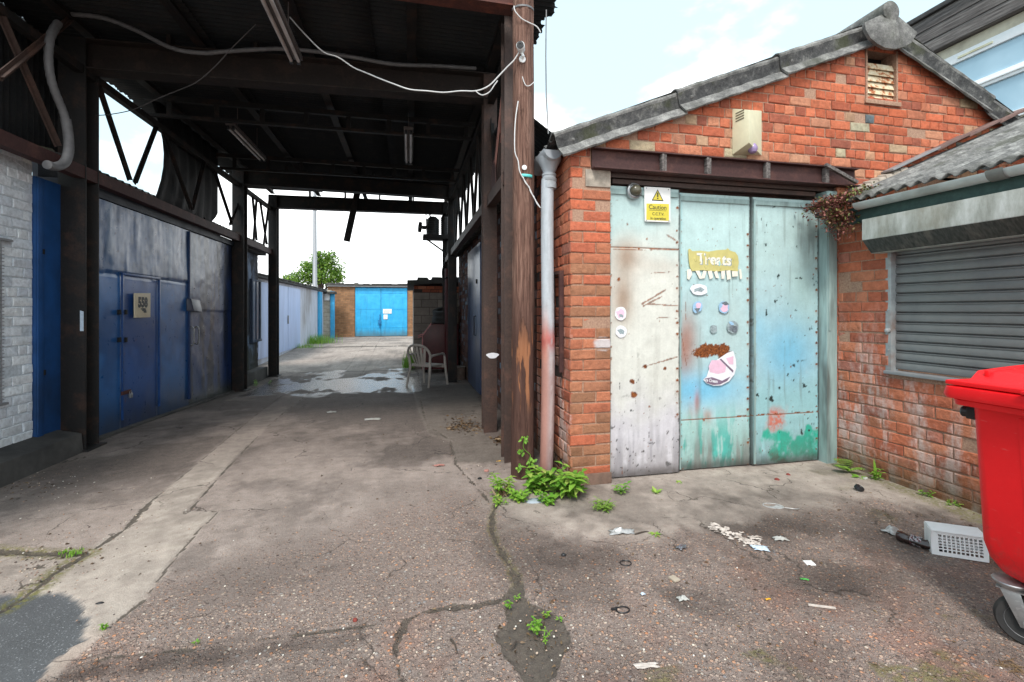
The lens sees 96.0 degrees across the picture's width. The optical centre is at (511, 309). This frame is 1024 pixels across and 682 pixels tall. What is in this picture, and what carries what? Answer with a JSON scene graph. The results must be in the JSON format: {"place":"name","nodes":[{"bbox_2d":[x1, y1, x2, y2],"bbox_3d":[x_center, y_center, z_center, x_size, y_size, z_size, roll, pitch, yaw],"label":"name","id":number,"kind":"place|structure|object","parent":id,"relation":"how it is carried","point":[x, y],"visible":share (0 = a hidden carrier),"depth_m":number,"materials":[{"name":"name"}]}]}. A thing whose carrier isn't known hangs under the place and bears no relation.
{"place":"outdoors","nodes":[
{"label":"outdoors","id":0,"kind":"place"},
{"bbox_2d":[313,192,316,286],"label":"lamp column","id":1,"kind":"structure","parent":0,"point":[314,248],"depth_m":41.02,"materials":[{"name":"metal"}]},
{"bbox_2d":[0,336,1023,681],"bbox_3d":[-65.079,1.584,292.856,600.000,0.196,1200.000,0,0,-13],"label":"ground","id":2,"kind":"structure","parent":0,"point":[176,484],"depth_m":2.74,"materials":[{"name":"grey concrete"}]},
{"bbox_2d":[0,149,82,487],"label":"white brick workshop","id":3,"kind":"structure","parent":2,"relation":"on","point":[34,438],"depth_m":4.46,"materials":[{"name":"white brick"}]},
{"bbox_2d":[61,547,83,557],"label":"grass tuft","id":4,"kind":"object","parent":2,"relation":"on","point":[72,553],"visible":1,"depth_m":2.83,"materials":[{"name":"green plant"}]},
{"bbox_2d":[97,622,108,630],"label":"broadleaf weed","id":5,"kind":"object","parent":2,"relation":"on","point":[105,627],"visible":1,"depth_m":2.16,"materials":[{"name":"green plant"}]},
{"bbox_2d":[32,145,264,440],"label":"workshop","id":6,"kind":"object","parent":2,"relation":"on","point":[171,354],"depth_m":6.59,"materials":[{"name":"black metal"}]},
{"bbox_2d":[134,293,149,317],"bbox_3d":[-4.928,-0.066,6.144,0.020,0.331,0.362,0,0,-13],"label":"number plate sign","id":7,"kind":"object","parent":6,"relation":"attached to","point":[141,304],"visible":1,"depth_m":6.11,"materials":[{"name":"beige paper"}]},
{"bbox_2d":[99,199,194,435],"bbox_3d":[-4.993,0.132,6.330,0.137,2.844,2.486,0,0,-13],"label":"door","id":8,"kind":"structure","parent":6,"relation":"in","point":[145,363],"depth_m":6.20,"materials":[{"name":"blue metal"}]},
{"bbox_2d":[187,232,231,404],"bbox_3d":[-5.444,0.176,8.383,0.150,2.932,1.952,0,0,-13],"label":"door","id":9,"kind":"structure","parent":6,"relation":"in","point":[210,305],"depth_m":8.35,"materials":[{"name":"grey metal"}]},
{"bbox_2d":[247,246,267,386],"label":"block shed","id":10,"kind":"structure","parent":2,"relation":"on","point":[256,372],"depth_m":11.03,"materials":[{"name":"paint"}]},
{"bbox_2d":[250,279,261,342],"bbox_3d":[-6.257,0.016,11.263,0.070,1.523,0.694,0,0,-13],"label":"window","id":11,"kind":"structure","parent":10,"relation":"in","point":[255,285],"depth_m":11.23,"materials":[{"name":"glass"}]},
{"bbox_2d":[0,0,557,462],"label":"steel canopy","id":12,"kind":"object","parent":2,"relation":"on","point":[316,122],"visible":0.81,"depth_m":5.43,"materials":[{"name":"brown metal"}]},
{"bbox_2d":[42,19,73,170],"bbox_3d":[-4.408,-2.067,4.485,0.082,1.478,0.344,0,0,-13],"label":"conduit","id":13,"kind":"object","parent":12,"relation":"attached to","point":[64,161],"visible":1,"depth_m":4.43,"materials":[{"name":"grey plastic"}]},
{"bbox_2d":[80,311,83,330],"bbox_3d":[-4.568,0.114,4.893,0.032,0.218,0.002,0,0,-13],"label":"post sticker","id":14,"kind":"object","parent":12,"relation":"attached to","point":[81,320],"visible":1,"depth_m":4.89,"materials":[{"name":"white paper"}]},
{"bbox_2d":[96,24,255,115],"bbox_3d":[-3.577,-2.486,4.841,2.168,0.690,0.028,0,0,15],"label":"loose cable","id":15,"kind":"object","parent":12,"relation":"hanging from","point":[186,86],"visible":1,"depth_m":4.79,"materials":[{"name":"grey plastic"}]},
{"bbox_2d":[225,108,265,161],"bbox_3d":[-4.174,-2.812,7.282,0.120,0.475,1.500,0,0,-13],"label":"strip light","id":16,"kind":"object","parent":12,"relation":"attached to","point":[239,134],"visible":0.95,"depth_m":7.11,"materials":[{"name":"white plastic"}]},
{"bbox_2d":[70,12,475,69],"bbox_3d":[-2.462,-2.892,5.149,4.154,0.308,0.046,0,0,-13],"label":"conduit","id":17,"kind":"object","parent":12,"relation":"attached to","point":[222,51],"visible":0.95,"depth_m":5.06,"materials":[{"name":"grey plastic"}]},
{"bbox_2d":[261,0,302,64],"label":"strip light","id":18,"kind":"object","parent":12,"relation":"attached to","point":[277,18],"visible":1,"depth_m":4.17,"materials":[{"name":"white plastic"}]},
{"bbox_2d":[343,194,359,241],"bbox_3d":[-4.128,-2.436,11.908,0.431,1.365,0.040,0,0,-13],"label":"hanging plank","id":19,"kind":"object","parent":12,"relation":"hanging from","point":[351,218],"visible":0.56,"depth_m":11.88,"materials":[{"name":"black wood"}]},
{"bbox_2d":[289,17,518,95],"bbox_3d":[-1.062,-2.401,4.285,2.312,0.968,0.089,0,0,11],"label":"loose cable","id":20,"kind":"object","parent":12,"relation":"hanging from","point":[408,88],"visible":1,"depth_m":4.27,"materials":[{"name":"white plastic"}]},
{"bbox_2d":[404,112,412,163],"bbox_3d":[-1.637,-2.788,7.293,0.130,0.525,1.450,0,0,-13],"label":"strip light","id":21,"kind":"object","parent":12,"relation":"attached to","point":[408,140],"visible":1,"depth_m":7.06,"materials":[{"name":"white plastic"}]},
{"bbox_2d":[418,212,447,278],"bbox_3d":[-2.043,-1.697,12.223,0.895,1.780,0.450,0,0,-13],"label":"compressor","id":22,"kind":"object","parent":12,"relation":"attached to","point":[431,227],"visible":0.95,"depth_m":12.10,"materials":[{"name":"black metal"}]},
{"bbox_2d":[545,10,548,133],"bbox_3d":[0.324,-2.245,4.299,0.023,1.345,0.370,0,0,1],"label":"overhead wire","id":23,"kind":"object","parent":12,"relation":"hanging from","point":[546,70],"visible":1,"depth_m":4.34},
{"bbox_2d":[258,273,326,364],"bbox_3d":[-10.559,0.315,18.244,4.300,2.770,11.400,0,0,-13],"label":"pale garage row","id":24,"kind":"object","parent":2,"relation":"on","point":[300,314],"visible":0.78,"depth_m":17.54,"materials":[{"name":"paint"}]},
{"bbox_2d":[258,282,299,359],"bbox_3d":[-8.058,0.310,16.196,0.086,2.320,5.316,0,0,-13],"label":"door","id":25,"kind":"structure","parent":24,"relation":"in","point":[289,298],"depth_m":16.41,"materials":[{"name":"white metal"}]},
{"bbox_2d":[297,343,318,348],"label":"grass tuft","id":26,"kind":"object","parent":2,"relation":"on","point":[305,345],"visible":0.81,"depth_m":18.22,"materials":[{"name":"green plant"}]},
{"bbox_2d":[279,249,347,289],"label":"leafy tree","id":27,"kind":"object","parent":2,"relation":"on","point":[326,265],"visible":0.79,"depth_m":55.57,"materials":[{"name":"green plant"}]},
{"bbox_2d":[307,332,342,343],"bbox_3d":[-8.692,1.249,20.802,2.019,0.502,2.064,0,0,39],"label":"grass tuft","id":28,"kind":"object","parent":2,"relation":"on","point":[315,340],"visible":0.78,"depth_m":20.60,"materials":[{"name":"green plant"}]},
{"bbox_2d":[323,290,336,337],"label":"block pier","id":29,"kind":"structure","parent":2,"relation":"on","point":[328,312],"depth_m":24.43,"materials":[{"name":"white paint"}]},
{"bbox_2d":[325,283,412,336],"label":"garage","id":30,"kind":"structure","parent":2,"relation":"on","point":[372,310],"depth_m":25.93,"materials":[{"name":"brown brick"}]},
{"bbox_2d":[355,287,380,335],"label":"door","id":31,"kind":"structure","parent":30,"relation":"in","point":[367,300],"depth_m":25.88,"materials":[{"name":"blue metal"}]},
{"bbox_2d":[378,288,406,335],"bbox_3d":[-6.768,0.104,26.170,1.592,2.731,0.130,0,0,-13],"label":"door","id":32,"kind":"structure","parent":30,"relation":"in","point":[393,322],"depth_m":26.20,"materials":[{"name":"blue metal"}]},
{"bbox_2d":[365,418,380,419],"bbox_3d":[-1.916,1.496,6.337,0.230,0.012,0.116,0,0,-8],"label":"paper scrap","id":33,"kind":"object","parent":2,"relation":"on","point":[372,418],"visible":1,"depth_m":6.33,"materials":[{"name":"white paper"}]},
{"bbox_2d":[401,350,420,368],"bbox_3d":[-2.861,1.372,13.177,0.638,0.557,0.660,0,0,-13],"label":"grass tuft","id":34,"kind":"object","parent":2,"relation":"on","point":[406,363],"visible":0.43,"depth_m":13.12,"materials":[{"name":"green plant"}]},
{"bbox_2d":[406,344,448,387],"bbox_3d":[-1.871,1.192,10.068,0.687,0.948,0.743,0,0,25],"label":"plastic chair","id":35,"kind":"object","parent":2,"relation":"on","point":[423,364],"visible":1,"depth_m":9.85,"materials":[{"name":"white plastic"}]},
{"bbox_2d":[407,277,458,368],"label":"block outbuilding","id":36,"kind":"structure","parent":2,"relation":"on","point":[427,296],"depth_m":13.07,"materials":[{"name":"grey concrete"}]},
{"bbox_2d":[418,323,458,372],"bbox_3d":[-2.028,1.020,12.596,1.085,1.340,0.627,0,0,-13],"label":"red cabinet","id":37,"kind":"object","parent":2,"relation":"on","point":[433,338],"visible":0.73,"depth_m":12.31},
{"bbox_2d":[432,316,444,323],"bbox_3d":[-1.884,0.269,12.642,0.620,0.200,0.620,0,0,-13],"label":"tyre","id":38,"kind":"object","parent":37,"relation":"on","point":[437,320],"visible":0.45,"depth_m":12.36,"materials":[{"name":"rubber"}]},
{"bbox_2d":[432,307,444,316],"bbox_3d":[-1.864,0.054,12.647,0.620,0.200,0.620,-17,18,-34],"label":"tyre","id":39,"kind":"object","parent":38,"relation":"on","point":[438,312],"visible":0.52,"depth_m":12.40,"materials":[{"name":"rubber"}]},
{"bbox_2d":[444,269,447,372],"bbox_3d":[-1.738,0.300,12.316,0.145,2.800,0.145,0,0,-13],"label":"red pipe","id":40,"kind":"object","parent":2,"relation":"on","point":[446,313],"visible":0.55,"depth_m":12.26,"materials":[{"name":"red metal"}]},
{"bbox_2d":[450,638,457,652],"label":"twig","id":41,"kind":"object","parent":2,"relation":"on","point":[453,642],"visible":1,"depth_m":2.05,"materials":[{"name":"wood"}]},
{"bbox_2d":[457,366,465,379],"bbox_3d":[-1.327,1.520,11.178,0.400,0.300,0.400,0,0,-13],"label":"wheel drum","id":42,"kind":"object","parent":2,"relation":"on","point":[461,373],"visible":0.53,"depth_m":11.03,"materials":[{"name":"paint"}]},
{"bbox_2d":[4,403,983,679],"bbox_3d":[-2.138,1.570,6.101,6.861,0.167,11.788,0,0,-41],"label":"yard debris","id":43,"kind":"object","parent":2,"relation":"on","point":[528,601],"visible":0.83,"depth_m":2.53,"materials":[{"name":"white plant"}]},
{"bbox_2d":[432,414,560,484],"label":"dead leaves","id":44,"kind":"object","parent":2,"relation":"on","point":[497,439],"depth_m":5.83,"materials":[{"name":"brown plant"}]},
{"bbox_2d":[491,495,508,506],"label":"broadleaf weed","id":45,"kind":"object","parent":2,"relation":"on","point":[497,501],"visible":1,"depth_m":3.55,"materials":[{"name":"green plant"}]},
{"bbox_2d":[491,484,508,496],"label":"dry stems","id":46,"kind":"object","parent":2,"relation":"on","point":[502,493],"visible":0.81,"depth_m":3.68,"materials":[{"name":"brown plant"}]},
{"bbox_2d":[487,473,516,495],"bbox_3d":[-0.075,1.398,3.728,0.265,0.206,0.228,0,0,-13],"label":"broadleaf weed","id":47,"kind":"object","parent":2,"relation":"on","point":[498,485],"visible":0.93,"depth_m":3.70,"materials":[{"name":"green plant"}]},
{"bbox_2d":[504,600,512,608],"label":"broadleaf weed","id":48,"kind":"object","parent":2,"relation":"on","point":[509,604],"visible":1,"depth_m":2.31,"materials":[{"name":"green plant"}]},
{"bbox_2d":[0,455,1018,681],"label":"loose grit","id":49,"kind":"object","parent":2,"relation":"on","point":[514,628],"visible":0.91,"depth_m":2.18,"materials":[{"name":"grey gravel"}]},
{"bbox_2d":[507,488,531,502],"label":"broadleaf weed","id":50,"kind":"object","parent":2,"relation":"on","point":[519,496],"visible":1,"depth_m":3.60,"materials":[{"name":"green plant"}]},
{"bbox_2d":[511,0,534,479],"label":"timber post","id":51,"kind":"object","parent":2,"relation":"on","point":[522,377],"visible":0.95,"depth_m":4.08,"materials":[{"name":"brown wood"}]},
{"bbox_2d":[516,41,525,62],"bbox_3d":[0.079,-2.249,4.013,0.072,0.139,0.137,0,0,8],"label":"security camera","id":52,"kind":"object","parent":51,"relation":"attached to","point":[520,45],"visible":1,"depth_m":3.98,"materials":[{"name":"white plastic"}]},
{"bbox_2d":[515,436,536,472],"bbox_3d":[0.126,1.293,4.041,0.204,0.389,0.034,0,0,-13],"label":"climbing sprig","id":53,"kind":"object","parent":51,"relation":"attached to","point":[519,468],"visible":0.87,"depth_m":4.04,"materials":[{"name":"green plant"}]},
{"bbox_2d":[514,6,540,207],"bbox_3d":[0.137,-1.786,4.066,0.252,1.764,0.014,0,0,-13],"label":"post cable","id":54,"kind":"object","parent":51,"relation":"attached to","point":[515,121],"visible":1,"depth_m":4.05,"materials":[{"name":"white plastic"}]},
{"bbox_2d":[527,616,541,634],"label":"broadleaf weed","id":55,"kind":"object","parent":2,"relation":"on","point":[537,625],"visible":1,"depth_m":2.15,"materials":[{"name":"green plant"}]},
{"bbox_2d":[526,498,543,503],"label":"litter","id":56,"kind":"object","parent":2,"relation":"on","point":[532,500],"visible":0.81,"depth_m":3.58,"materials":[{"name":"white paper"}]},
{"bbox_2d":[521,465,554,493],"bbox_3d":[0.204,1.407,3.804,0.297,0.189,0.294,0,0,-29],"label":"broadleaf weed","id":57,"kind":"object","parent":2,"relation":"on","point":[531,483],"visible":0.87,"depth_m":3.75,"materials":[{"name":"green plant"}]},
{"bbox_2d":[534,491,555,505],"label":"broadleaf weed","id":58,"kind":"object","parent":2,"relation":"on","point":[548,499],"visible":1,"depth_m":3.55,"materials":[{"name":"green plant"}]},
{"bbox_2d":[542,611,550,617],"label":"broadleaf weed","id":59,"kind":"object","parent":2,"relation":"on","point":[547,614],"visible":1,"depth_m":2.25,"materials":[{"name":"green plant"}]},
{"bbox_2d":[542,626,551,643],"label":"broadleaf weed","id":60,"kind":"object","parent":2,"relation":"on","point":[544,639],"visible":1,"depth_m":2.10,"materials":[{"name":"green plant"}]},
{"bbox_2d":[536,461,590,499],"bbox_3d":[0.456,1.388,3.719,0.440,0.226,0.392,0,0,44],"label":"broadleaf weed","id":61,"kind":"object","parent":2,"relation":"on","point":[571,483],"visible":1,"depth_m":3.66,"materials":[{"name":"green plant"}]},
{"bbox_2d":[592,496,616,512],"bbox_3d":[0.681,1.468,3.456,0.216,0.069,0.204,0,0,10],"label":"weed","id":62,"kind":"object","parent":2,"relation":"on","point":[605,507],"visible":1,"depth_m":3.45,"materials":[{"name":"green plant"}]},
{"bbox_2d":[611,606,629,613],"bbox_3d":[0.544,1.494,2.298,0.094,0.012,0.055,0,0,-13],"label":"rubber ring","id":63,"kind":"object","parent":2,"relation":"on","point":[614,608],"visible":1,"depth_m":2.30,"materials":[{"name":"black rubber"}]},
{"bbox_2d":[608,527,634,534],"bbox_3d":[0.734,1.476,3.099,0.186,0.038,0.076,0,0,-8],"label":"plastic film","id":64,"kind":"object","parent":2,"relation":"on","point":[616,530],"visible":1,"depth_m":3.09,"materials":[{"name":"white plastic"}]},
{"bbox_2d":[612,481,630,493],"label":"broadleaf weed","id":65,"kind":"object","parent":2,"relation":"on","point":[621,490],"visible":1,"depth_m":3.74,"materials":[{"name":"green plant"}]},
{"bbox_2d":[633,661,660,668],"bbox_3d":[0.566,1.492,1.938,0.113,0.008,0.035,0,0,-6],"label":"paper scrap","id":66,"kind":"object","parent":2,"relation":"on","point":[640,665],"visible":1,"depth_m":1.93,"materials":[{"name":"white paper"}]},
{"bbox_2d":[651,486,661,493],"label":"broadleaf weed","id":67,"kind":"object","parent":2,"relation":"on","point":[656,490],"visible":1,"depth_m":3.79,"materials":[{"name":"green plant"}]},
{"bbox_2d":[668,575,679,582],"bbox_3d":[0.902,1.494,2.562,0.040,0.010,0.050,0,0,-27],"label":"card piece","id":68,"kind":"object","parent":2,"relation":"on","point":[674,578],"visible":1,"depth_m":2.56,"materials":[{"name":"beige cardboard"}]},
{"bbox_2d":[675,544,686,549],"bbox_3d":[1.067,1.483,2.899,0.076,0.025,0.044,0,0,-37],"label":"foil scrap","id":69,"kind":"object","parent":2,"relation":"on","point":[681,546],"visible":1,"depth_m":2.89,"materials":[{"name":"silver metal"}]},
{"bbox_2d":[676,595,689,601],"bbox_3d":[0.883,1.484,2.385,0.064,0.022,0.040,0,0,-13],"label":"paper scrap","id":70,"kind":"object","parent":2,"relation":"on","point":[682,597],"visible":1,"depth_m":2.38,"materials":[{"name":"white paper"}]},
{"bbox_2d":[708,522,761,546],"bbox_3d":[1.463,1.488,3.056,0.350,0.014,0.204,0,0,43],"label":"soggy paper","id":71,"kind":"object","parent":2,"relation":"on","point":[737,535],"visible":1,"depth_m":3.04,"materials":[{"name":"white paper"}]},
{"bbox_2d":[457,1,1023,485],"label":"brick garage","id":72,"kind":"structure","parent":2,"relation":"on","point":[699,329],"depth_m":4.35,"materials":[{"name":"brick"}]},
{"bbox_2d":[468,242,481,394],"bbox_3d":[-0.808,0.160,9.527,0.080,2.880,1.850,0,0,-13],"label":"side door","id":73,"kind":"structure","parent":72,"relation":"in","point":[475,255],"depth_m":9.20,"materials":[{"name":"blue metal"}]},
{"bbox_2d":[534,149,561,472],"bbox_3d":[0.304,0.070,4.216,0.220,2.913,0.500,0,0,-13],"label":"drainpipe","id":74,"kind":"object","parent":72,"relation":"attached to","point":[546,162],"visible":0.95,"depth_m":4.04,"materials":[{"name":"paint"}]},
{"bbox_2d":[626,183,641,199],"bbox_3d":[1.086,-1.055,4.072,0.147,0.147,0.077,0,0,-13],"label":"bulkhead lamp","id":75,"kind":"object","parent":72,"relation":"attached to","point":[633,191],"visible":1,"depth_m":4.06,"materials":[{"name":"silver glass"}]},
{"bbox_2d":[610,186,679,477],"bbox_3d":[1.186,0.190,4.152,0.707,2.580,0.058,0,0,-13],"label":"door","id":76,"kind":"structure","parent":72,"relation":"in","point":[645,256],"depth_m":4.14,"materials":[{"name":"paint"}]},
{"bbox_2d":[644,187,669,221],"bbox_3d":[1.309,-0.949,4.147,0.259,0.312,0.008,0,0,-13],"label":"caution sign","id":77,"kind":"object","parent":72,"relation":"attached to","point":[656,204],"visible":1,"depth_m":4.14,"materials":[{"name":"yellow plastic"}]},
{"bbox_2d":[679,193,749,469],"bbox_3d":[1.907,0.198,4.353,0.772,2.565,0.057,0,0,-13],"label":"door","id":78,"kind":"structure","parent":72,"relation":"in","point":[714,246],"depth_m":4.34,"materials":[{"name":"paint"}]},
{"bbox_2d":[732,109,761,154],"bbox_3d":[2.205,-1.647,4.211,0.315,0.438,0.160,0,0,-13],"label":"alarm box","id":79,"kind":"object","parent":72,"relation":"attached to","point":[747,133],"visible":1,"depth_m":4.20,"materials":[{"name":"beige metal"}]},
{"bbox_2d":[750,197,818,464],"bbox_3d":[2.666,0.200,4.496,0.755,2.560,0.057,0,0,-13],"label":"door","id":80,"kind":"structure","parent":72,"relation":"in","point":[784,284],"depth_m":4.48,"materials":[{"name":"paint"}]},
{"bbox_2d":[795,181,880,240],"bbox_3d":[3.025,-0.928,4.315,0.754,0.608,0.593,0,0,-13],"label":"stonecrop","id":81,"kind":"object","parent":72,"relation":"on","point":[835,214],"visible":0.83,"depth_m":4.19,"materials":[{"name":"brown plant"}]},
{"bbox_2d":[749,544,769,551],"bbox_3d":[1.557,1.487,2.891,0.110,0.017,0.066,0,0,10],"label":"paper scrap","id":82,"kind":"object","parent":2,"relation":"on","point":[759,547],"visible":1,"depth_m":2.88,"materials":[{"name":"white paper"}]},
{"bbox_2d":[762,503,794,508],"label":"litter","id":83,"kind":"object","parent":2,"relation":"on","point":[776,506],"visible":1,"depth_m":3.50,"materials":[{"name":"white paper"}]},
{"bbox_2d":[772,536,789,540],"bbox_3d":[1.751,1.484,3.008,0.100,0.023,0.054,0,0,3],"label":"paper scrap","id":84,"kind":"object","parent":2,"relation":"on","point":[782,538],"visible":1,"depth_m":2.99,"materials":[{"name":"white paper"}]},
{"bbox_2d":[803,560,815,565],"bbox_3d":[1.761,1.497,2.727,0.052,0.007,0.044,0,0,-1],"label":"card piece","id":85,"kind":"object","parent":2,"relation":"on","point":[809,562],"visible":1,"depth_m":2.73,"materials":[{"name":"white cardboard"}]},
{"bbox_2d":[808,603,835,608],"bbox_3d":[1.560,1.493,2.322,0.124,0.008,0.012,0,0,13],"label":"white stick","id":86,"kind":"object","parent":2,"relation":"on","point":[821,606],"visible":1,"depth_m":2.32,"materials":[{"name":"paper"}]},
{"bbox_2d":[834,458,865,471],"bbox_3d":[3.099,1.455,4.284,0.244,0.061,0.305,0,0,17],"label":"fern","id":87,"kind":"object","parent":2,"relation":"on","point":[846,467],"visible":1,"depth_m":4.25,"materials":[{"name":"green plant"}]},
{"bbox_2d":[854,484,864,491],"bbox_3d":[2.878,1.476,3.820,0.074,0.057,0.074,0,0,-13],"label":"plastic stopper","id":88,"kind":"object","parent":2,"relation":"on","point":[858,487],"visible":1,"depth_m":3.80,"materials":[{"name":"black plastic"}]},
{"bbox_2d":[870,461,884,479],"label":"broadleaf weed","id":89,"kind":"object","parent":2,"relation":"on","point":[875,472],"visible":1,"depth_m":4.05,"materials":[{"name":"green plant"}]},
{"bbox_2d":[880,525,900,534],"bbox_3d":[2.565,1.475,3.109,0.129,0.040,0.086,0,0,-25],"label":"plastic film","id":90,"kind":"object","parent":2,"relation":"on","point":[890,529],"visible":0.9,"depth_m":3.10,"materials":[{"name":"white plastic"}]},
{"bbox_2d":[895,530,946,551],"bbox_3d":[2.586,1.471,2.915,0.074,0.066,0.246,0,0,-38],"label":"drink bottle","id":91,"kind":"object","parent":2,"relation":"on","point":[914,540],"visible":0.91,"depth_m":2.92,"materials":[{"name":"black plastic"}]},
{"bbox_2d":[830,108,1023,513],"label":"shutter workshop","id":92,"kind":"structure","parent":2,"relation":"on","point":[930,278],"depth_m":3.74,"materials":[{"name":"red brick"}]},
{"bbox_2d":[918,490,935,497],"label":"broadleaf weed","id":93,"kind":"object","parent":2,"relation":"on","point":[929,494],"visible":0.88,"depth_m":3.69,"materials":[{"name":"green plant"}]},
{"bbox_2d":[946,499,963,506],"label":"broadleaf weed","id":94,"kind":"object","parent":2,"relation":"on","point":[953,502],"visible":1,"depth_m":3.52,"materials":[{"name":"green plant"}]},
{"bbox_2d":[924,521,988,562],"bbox_3d":[2.726,1.418,2.832,0.263,0.154,0.128,-2,0,27],"label":"plastic basket","id":95,"kind":"object","parent":2,"relation":"on","point":[973,535],"visible":0.87,"depth_m":2.81,"materials":[{"name":"white plastic"}]},
{"bbox_2d":[944,365,1023,644],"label":"wheeled bin","id":96,"kind":"object","parent":2,"relation":"on","point":[991,400],"visible":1,"depth_m":2.08,"materials":[{"name":"red plastic"}]},
{"bbox_2d":[993,658,1023,678],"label":"straw wisp","id":97,"kind":"object","parent":2,"relation":"on","point":[1015,668],"visible":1,"depth_m":1.94,"materials":[{"name":"beige plant"}]},
{"bbox_2d":[99,0,944,288],"label":"sky","id":98,"kind":"structure","parent":0,"point":[603,57],"materials":[{"name":"white"}]},
{"bbox_2d":[907,0,1023,116],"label":"clad building","id":99,"kind":"structure","parent":0,"point":[980,42],"depth_m":7.02,"materials":[{"name":"metal"}]},
{"bbox_2d":[944,22,1023,115],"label":"window","id":100,"kind":"structure","parent":99,"relation":"in","point":[996,63],"depth_m":6.87,"materials":[{"name":"blue glass"}]}
]}

